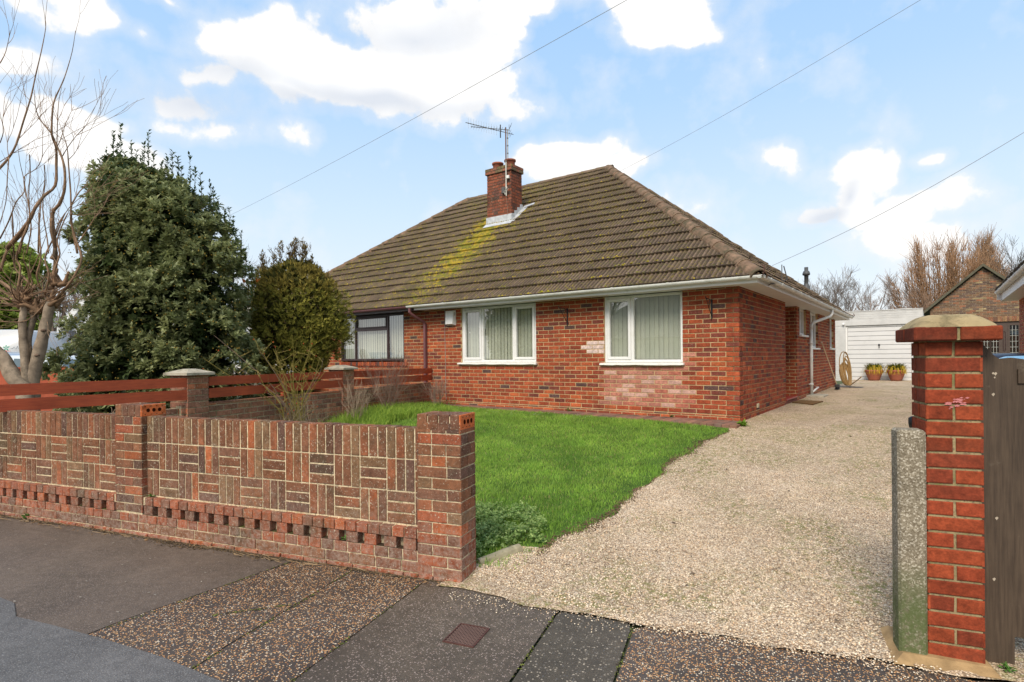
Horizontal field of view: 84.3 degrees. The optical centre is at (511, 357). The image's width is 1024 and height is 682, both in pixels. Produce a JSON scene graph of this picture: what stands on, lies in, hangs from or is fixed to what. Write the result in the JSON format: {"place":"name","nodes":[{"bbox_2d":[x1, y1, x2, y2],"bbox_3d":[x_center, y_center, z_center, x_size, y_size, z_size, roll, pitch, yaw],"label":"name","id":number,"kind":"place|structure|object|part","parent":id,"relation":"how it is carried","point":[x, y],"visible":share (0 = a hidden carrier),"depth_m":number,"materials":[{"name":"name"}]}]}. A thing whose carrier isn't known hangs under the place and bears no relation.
{"place":"outdoors","nodes":[
{"label":"outdoors","id":0,"kind":"place"},
{"bbox_2d":[12,257,83,331],"bbox_3d":[-18.410,-1.595,24.089,3.514,5.565,4.289,-1,0,0],"label":"bare tree","id":1,"kind":"object","parent":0,"point":[64,312],"visible":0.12,"depth_m":23.77,"materials":[{"name":"brown plant"}]},
{"bbox_2d":[0,597,222,681],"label":"road","id":2,"kind":"structure","parent":0,"point":[33,651],"depth_m":2.79,"materials":[{"name":"grey asphalt"}]},
{"bbox_2d":[0,517,293,633],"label":"pavement","id":3,"kind":"structure","parent":0,"point":[42,582],"depth_m":3.95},
{"bbox_2d":[0,512,444,585],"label":"leaf litter","id":4,"kind":"object","parent":3,"relation":"on","point":[222,548],"visible":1,"depth_m":4.26,"materials":[{"name":"brown plant"}]},
{"bbox_2d":[0,430,729,681],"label":"soil edge","id":5,"kind":"object","parent":3,"relation":"on","point":[369,571],"visible":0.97,"depth_m":4.42,"materials":[{"name":"soil"}]},
{"bbox_2d":[88,561,351,667],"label":"pavement","id":6,"kind":"structure","parent":0,"point":[185,632],"depth_m":3.27,"materials":[{"name":"gravel"}]},
{"bbox_2d":[234,239,255,285],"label":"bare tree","id":7,"kind":"object","parent":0,"point":[248,265],"visible":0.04,"depth_m":61.65,"materials":[{"name":"plant"}]},
{"bbox_2d":[193,570,423,681],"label":"pavement","id":8,"kind":"structure","parent":0,"point":[293,642],"depth_m":3.07,"materials":[{"name":"gravel"}]},
{"bbox_2d":[293,580,556,681],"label":"pavement","id":9,"kind":"structure","parent":0,"point":[401,640],"depth_m":2.93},
{"bbox_2d":[442,623,489,647],"bbox_3d":[-0.241,1.484,3.012,0.178,0.016,0.213,-1,0,21],"label":"drain cover","id":10,"kind":"object","parent":9,"relation":"on","point":[466,635],"visible":1,"depth_m":3.00,"materials":[{"name":"metal"}]},
{"bbox_2d":[227,0,625,216],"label":"overhead cable","id":11,"kind":"object","parent":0,"point":[448,99],"visible":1,"depth_m":13.74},
{"bbox_2d":[89,381,842,681],"bbox_3d":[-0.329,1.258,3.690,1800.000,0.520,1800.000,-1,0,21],"label":"ground","id":12,"kind":"structure","parent":0,"point":[633,625],"depth_m":3.17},
{"bbox_2d":[8,352,19,354],"bbox_3d":[-12.042,0.555,13.199,4.221,1.370,1.720,-1,0,-5],"label":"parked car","id":13,"kind":"object","parent":12,"relation":"on","point":[14,353],"visible":0.01,"depth_m":13.12,"materials":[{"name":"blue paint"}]},
{"bbox_2d":[0,241,67,331],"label":"leafy tree","id":14,"kind":"object","parent":12,"relation":"on","point":[7,269],"visible":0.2,"depth_m":25.41,"materials":[{"name":"green plant"}]},
{"bbox_2d":[0,330,70,353],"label":"van","id":15,"kind":"object","parent":12,"relation":"on","point":[8,340],"visible":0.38,"depth_m":15.74,"materials":[{"name":"grey paint"}]},
{"bbox_2d":[0,366,72,410],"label":"neighbour wall","id":16,"kind":"structure","parent":12,"relation":"on","point":[3,381],"depth_m":9.89,"materials":[{"name":"orange paint"}]},
{"bbox_2d":[10,355,93,367],"bbox_3d":[-10.108,0.583,12.601,4.020,1.257,1.720,-1,0,8],"label":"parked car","id":17,"kind":"object","parent":12,"relation":"on","point":[16,359],"visible":0.02,"depth_m":11.91,"materials":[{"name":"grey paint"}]},
{"bbox_3d":[-10.395,0.200,12.641,2.728,0.347,1.666,-1,0,8],"label":"window","id":18,"kind":"part","parent":17,"relation":"part of","materials":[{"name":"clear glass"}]},
{"bbox_2d":[66,331,75,354],"bbox_3d":[-13.937,0.191,17.520,0.850,2.024,0.040,-1,0,0],"label":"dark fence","id":19,"kind":"object","parent":12,"relation":"on","point":[72,333],"visible":0.09,"depth_m":17.50,"materials":[{"name":"grey"}]},
{"bbox_2d":[0,0,153,410],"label":"bare tree","id":20,"kind":"object","parent":12,"relation":"on","point":[31,365],"visible":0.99,"depth_m":7.05,"materials":[{"name":"brown plant"}]},
{"bbox_2d":[57,287,250,354],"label":"white gabled house","id":21,"kind":"structure","parent":12,"relation":"on","point":[75,312],"depth_m":20.03,"materials":[{"name":"grey stone"}]},
{"bbox_2d":[41,122,268,412],"bbox_3d":[-5.279,-1.148,8.575,3.220,4.780,2.702,-1,0,0],"label":"evergreen shrub","id":22,"kind":"object","parent":12,"relation":"on","point":[156,247],"visible":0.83,"depth_m":7.93,"materials":[{"name":"green plant"}]},
{"bbox_2d":[0,365,431,421],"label":"boundary fence","id":23,"kind":"object","parent":12,"relation":"on","point":[190,393],"visible":0.35,"depth_m":7.35,"materials":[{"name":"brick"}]},
{"bbox_2d":[0,402,475,582],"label":"street wall","id":24,"kind":"structure","parent":12,"relation":"on","point":[397,499],"depth_m":4.34,"materials":[{"name":"brick"},{"name":"mortar"}]},
{"bbox_2d":[237,236,356,396],"bbox_3d":[-3.827,-0.476,9.994,2.129,3.383,1.757,-1,0,0],"label":"conifer","id":25,"kind":"object","parent":12,"relation":"on","point":[280,281],"visible":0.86,"depth_m":9.59,"materials":[{"name":"green plant"}]},
{"bbox_2d":[250,119,854,420],"bbox_3d":[1.172,-2.406,16.895,14.491,7.351,11.598,-1,0,37],"label":"bungalow","id":26,"kind":"object","parent":12,"relation":"on","point":[609,289],"visible":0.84,"depth_m":11.12,"materials":[{"name":"brick"}]},
{"bbox_2d":[341,313,403,360],"bbox_3d":[-3.322,-0.466,13.844,2.340,1.101,0.342,-1,0,37],"label":"window","id":27,"kind":"structure","parent":26,"relation":"in","point":[375,333],"depth_m":13.73,"materials":[{"name":"brown plastic"}]},
{"bbox_2d":[457,303,536,364],"bbox_3d":[-0.234,-0.447,11.523,2.005,1.194,0.422,-1,0,37],"label":"window","id":28,"kind":"structure","parent":26,"relation":"in","point":[501,334],"depth_m":11.50,"materials":[{"name":"white plastic"}]},
{"bbox_2d":[599,291,684,365],"bbox_3d":[2.260,-0.463,9.674,1.505,1.205,0.422,-1,0,37],"label":"window","id":29,"kind":"structure","parent":26,"relation":"in","point":[642,329],"depth_m":9.65,"materials":[{"name":"white plastic"}]},
{"bbox_2d":[621,0,919,170],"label":"overhead cable","id":30,"kind":"object","parent":26,"relation":"attached to","point":[782,81],"visible":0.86,"depth_m":12.70,"materials":[{"name":"rubber"},{"name":"metal"}]},
{"bbox_2d":[799,309,808,336],"bbox_3d":[6.505,-0.783,12.967,0.405,0.641,0.910,-1,0,37],"label":"window","id":31,"kind":"structure","parent":26,"relation":"in","point":[801,313],"depth_m":13.14,"materials":[{"name":"white plastic"}]},
{"bbox_2d":[810,313,819,349],"bbox_3d":[7.430,-0.651,14.212,0.405,0.921,1.210,-1,0,37],"label":"window","id":32,"kind":"structure","parent":26,"relation":"in","point":[812,316],"depth_m":14.53,"materials":[{"name":"white plastic"}]},
{"bbox_2d":[830,319,835,349],"bbox_3d":[9.357,-0.673,16.612,0.165,0.911,0.860,-1,0,37],"label":"window","id":33,"kind":"structure","parent":26,"relation":"in","point":[831,348],"depth_m":16.92,"materials":[{"name":"white plastic"}]},
{"bbox_2d":[772,132,1023,265],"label":"overhead cable","id":34,"kind":"object","parent":26,"relation":"attached to","point":[902,202],"visible":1,"depth_m":8.06,"materials":[{"name":"rubber"},{"name":"metal"}]},
{"bbox_2d":[798,267,856,310],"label":"bare tree","id":35,"kind":"object","parent":12,"relation":"on","point":[827,298],"visible":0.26,"depth_m":43.00,"materials":[{"name":"brown plant"}]},
{"bbox_2d":[812,267,929,310],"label":"bare tree","id":36,"kind":"object","parent":12,"relation":"on","point":[834,284],"visible":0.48,"depth_m":45.58,"materials":[{"name":"brown plant"}]},
{"bbox_2d":[835,308,923,380],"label":"garage","id":37,"kind":"structure","parent":12,"relation":"on","point":[862,338],"depth_m":21.02,"materials":[{"name":"white paint"}]},
{"bbox_2d":[848,326,911,379],"bbox_3d":[13.586,-0.118,20.939,1.980,2.037,0.083,-1,0,37],"label":"garage door","id":38,"kind":"structure","parent":37,"relation":"in","point":[877,345],"depth_m":20.99,"materials":[{"name":"white metal"}]},
{"bbox_2d":[854,283,946,310],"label":"bare tree","id":39,"kind":"object","parent":12,"relation":"on","point":[926,298],"visible":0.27,"depth_m":43.22,"materials":[{"name":"brown plant"}]},
{"bbox_2d":[878,229,1010,309],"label":"bare tree","id":40,"kind":"object","parent":12,"relation":"on","point":[951,278],"visible":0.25,"depth_m":46.94,"materials":[{"name":"brown plant"}]},
{"bbox_2d":[923,263,1019,353],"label":"gable house","id":41,"kind":"structure","parent":12,"relation":"on","point":[972,293],"depth_m":23.97,"materials":[{"name":"brick"}]},
{"bbox_2d":[983,321,1019,353],"bbox_3d":[20.272,-0.344,24.183,3.315,2.291,0.500,-1,0,37],"label":"window","id":42,"kind":"structure","parent":41,"relation":"in","point":[1011,328],"depth_m":23.73,"materials":[{"name":"white glass"}]},
{"bbox_2d":[968,222,1016,276],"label":"bare tree","id":43,"kind":"object","parent":12,"relation":"on","point":[989,247],"visible":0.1,"depth_m":51.51,"materials":[{"name":"brown plant"}]},
{"bbox_2d":[981,234,1023,275],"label":"bare tree","id":44,"kind":"object","parent":12,"relation":"on","point":[1015,264],"visible":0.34,"depth_m":39.18,"materials":[{"name":"brown plant"}]},
{"bbox_2d":[994,260,1023,352],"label":"neighbour house","id":45,"kind":"structure","parent":12,"relation":"on","point":[1010,287],"depth_m":11.04,"materials":[{"name":"brick"}]},
{"bbox_2d":[0,0,1023,315],"label":"sky","id":46,"kind":"structure","parent":0,"point":[262,96],"materials":[{"name":"blue"}]},
{"bbox_2d":[388,405,728,570],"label":"lawn","id":47,"kind":"structure","parent":0,"point":[629,486],"depth_m":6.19,"materials":[{"name":"green plant"}]},
{"bbox_2d":[204,333,337,422],"bbox_3d":[-3.405,0.458,8.162,1.688,1.592,0.944,-1,0,0],"label":"rose bush","id":48,"kind":"object","parent":47,"relation":"on","point":[298,415],"visible":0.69,"depth_m":8.04,"materials":[{"name":"brown plant"}]},
{"bbox_2d":[337,372,385,419],"bbox_3d":[-2.610,0.703,9.406,0.820,0.922,0.834,-1,0,-38],"label":"leafless shrub","id":49,"kind":"object","parent":47,"relation":"on","point":[357,404],"visible":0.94,"depth_m":9.26,"materials":[{"name":"brown plant"}]},
{"bbox_2d":[318,400,456,424],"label":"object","id":50,"kind":"object","parent":47,"relation":"on","point":[379,414],"visible":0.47,"depth_m":9.75,"materials":[{"name":"green plant"}]},
{"bbox_2d":[357,340,429,407],"bbox_3d":[-2.206,0.383,10.350,1.149,1.388,1.072,-1,0,9],"label":"leafless shrub","id":51,"kind":"object","parent":47,"relation":"on","point":[385,391],"visible":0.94,"depth_m":10.21,"materials":[{"name":"brown plant"}]},
{"bbox_2d":[418,375,449,404],"bbox_3d":[-1.542,0.663,11.686,0.712,0.761,0.716,-1,0,-32],"label":"leafless shrub","id":52,"kind":"object","parent":47,"relation":"on","point":[434,395],"visible":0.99,"depth_m":11.68,"materials":[{"name":"brown plant"}]},
{"bbox_2d":[476,544,521,564],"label":"edging kerb","id":53,"kind":"structure","parent":47,"relation":"on","point":[510,550],"depth_m":4.07,"materials":[{"name":"concrete"}]},
{"bbox_2d":[475,500,547,555],"bbox_3d":[-0.496,1.359,4.618,1.677,0.205,1.142,-1,0,21],"label":"creeping herb","id":54,"kind":"object","parent":47,"relation":"on","point":[499,515],"visible":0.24,"depth_m":4.54,"materials":[{"name":"green leaves"}]},
{"bbox_2d":[512,612,629,681],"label":"pavement","id":55,"kind":"structure","parent":0,"point":[563,652],"depth_m":2.83,"materials":[{"name":"grey asphalt"}]},
{"bbox_2d":[430,403,746,428],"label":"path","id":56,"kind":"structure","parent":0,"point":[722,423],"depth_m":9.21,"materials":[{"name":"grey concrete"}]},
{"bbox_2d":[437,380,1023,681],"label":"driveway","id":57,"kind":"structure","parent":0,"point":[843,408],"depth_m":4.17,"materials":[{"name":"beige gravel"}]},
{"bbox_2d":[736,419,750,425],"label":"weed","id":58,"kind":"object","parent":57,"relation":"on","point":[743,422],"visible":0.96,"depth_m":8.23,"materials":[{"name":"green plant"}]},
{"bbox_2d":[575,386,912,585],"bbox_3d":[6.403,1.139,10.367,2.521,0.492,17.468,-1,0,37],"label":"drive debris","id":59,"kind":"object","parent":57,"relation":"on","point":[772,477],"visible":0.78,"depth_m":6.72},
{"bbox_2d":[792,400,822,404],"bbox_3d":[6.068,0.930,11.666,0.464,0.020,0.951,-1,0,40],"label":"doormat","id":60,"kind":"object","parent":57,"relation":"on","point":[810,402],"visible":1,"depth_m":11.59,"materials":[{"name":"brown"}]},
{"bbox_2d":[806,394,827,397],"bbox_3d":[7.180,0.909,13.300,0.360,0.055,0.730,-1,0,37],"label":"drain gully","id":61,"kind":"object","parent":57,"relation":"on","point":[818,395],"visible":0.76,"depth_m":13.06,"materials":[{"name":"concrete"}]},
{"bbox_2d":[821,342,839,389],"bbox_3d":[8.539,0.240,15.143,1.174,1.291,0.141,-1,0,-42],"label":"broom","id":62,"kind":"object","parent":57,"relation":"on","point":[837,386],"visible":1,"depth_m":15.29,"materials":[{"name":"brown wood"}]},
{"bbox_2d":[834,386,862,387],"bbox_3d":[9.885,0.875,16.604,0.730,0.012,0.500,-1,0,37],"label":"rubber mat","id":63,"kind":"object","parent":57,"relation":"on","point":[850,387],"visible":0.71,"depth_m":16.40,"materials":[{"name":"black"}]},
{"bbox_2d":[839,351,860,385],"bbox_3d":[10.067,0.343,16.777,0.581,1.040,0.625,-1,0,37],"label":"hose","id":64,"kind":"object","parent":63,"relation":"on","point":[844,367],"visible":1,"depth_m":16.82,"materials":[{"name":"beige plastic"}]},
{"bbox_2d":[861,363,884,380],"bbox_3d":[13.206,0.527,20.613,0.840,0.640,0.924,-1,0,-41],"label":"potted plant","id":65,"kind":"object","parent":57,"relation":"on","point":[873,372],"visible":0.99,"depth_m":20.44,"materials":[{"name":"yellow plant"}]},
{"bbox_2d":[883,363,910,380],"bbox_3d":[13.720,0.524,20.215,0.978,0.638,0.967,-1,0,37],"label":"potted plant","id":66,"kind":"object","parent":57,"relation":"on","point":[896,372],"visible":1,"depth_m":20.03,"materials":[{"name":"yellow plant"}]},
{"bbox_2d":[891,427,927,654],"bbox_3d":[1.948,0.917,2.773,0.118,1.132,0.125,-1,0,21],"label":"concrete post","id":67,"kind":"object","parent":57,"relation":"on","point":[909,540],"visible":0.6,"depth_m":2.72,"materials":[{"name":"grey concrete"}]},
{"bbox_2d":[880,314,1002,678],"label":"gate pillar","id":68,"kind":"structure","parent":57,"relation":"on","point":[947,375],"depth_m":2.68,"materials":[{"name":"brick"}]},
{"bbox_2d":[908,416,913,427],"bbox_3d":[2.208,0.344,3.037,0.135,0.070,0.058,-1,0,21],"label":"gate stop","id":69,"kind":"object","parent":68,"relation":"attached to","point":[910,421],"visible":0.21,"depth_m":3.05,"materials":[{"name":"black metal"}]},
{"bbox_2d":[981,345,1023,663],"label":"wooden gate","id":70,"kind":"structure","parent":68,"relation":"attached to","point":[1003,422],"depth_m":2.67,"materials":[{"name":"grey wood"}]},
{"bbox_2d":[997,662,1016,672],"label":"weed","id":71,"kind":"object","parent":57,"relation":"on","point":[1006,666],"visible":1,"depth_m":2.61,"materials":[{"name":"green plant"}]},
{"bbox_2d":[999,356,1023,358],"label":"wheelie bin","id":72,"kind":"object","parent":57,"relation":"on","point":[1020,357],"visible":0.07,"depth_m":5.70,"materials":[{"name":"blue plastic"}]},
{"bbox_2d":[616,627,1000,681],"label":"pavement","id":73,"kind":"structure","parent":0,"point":[649,657],"depth_m":2.70,"materials":[{"name":"gravel"}]},
{"bbox_2d":[993,353,1023,357],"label":"wheelie bin","id":74,"kind":"object","parent":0,"point":[998,355],"visible":0.14,"depth_m":7.22,"materials":[{"name":"blue plastic"}]}
]}

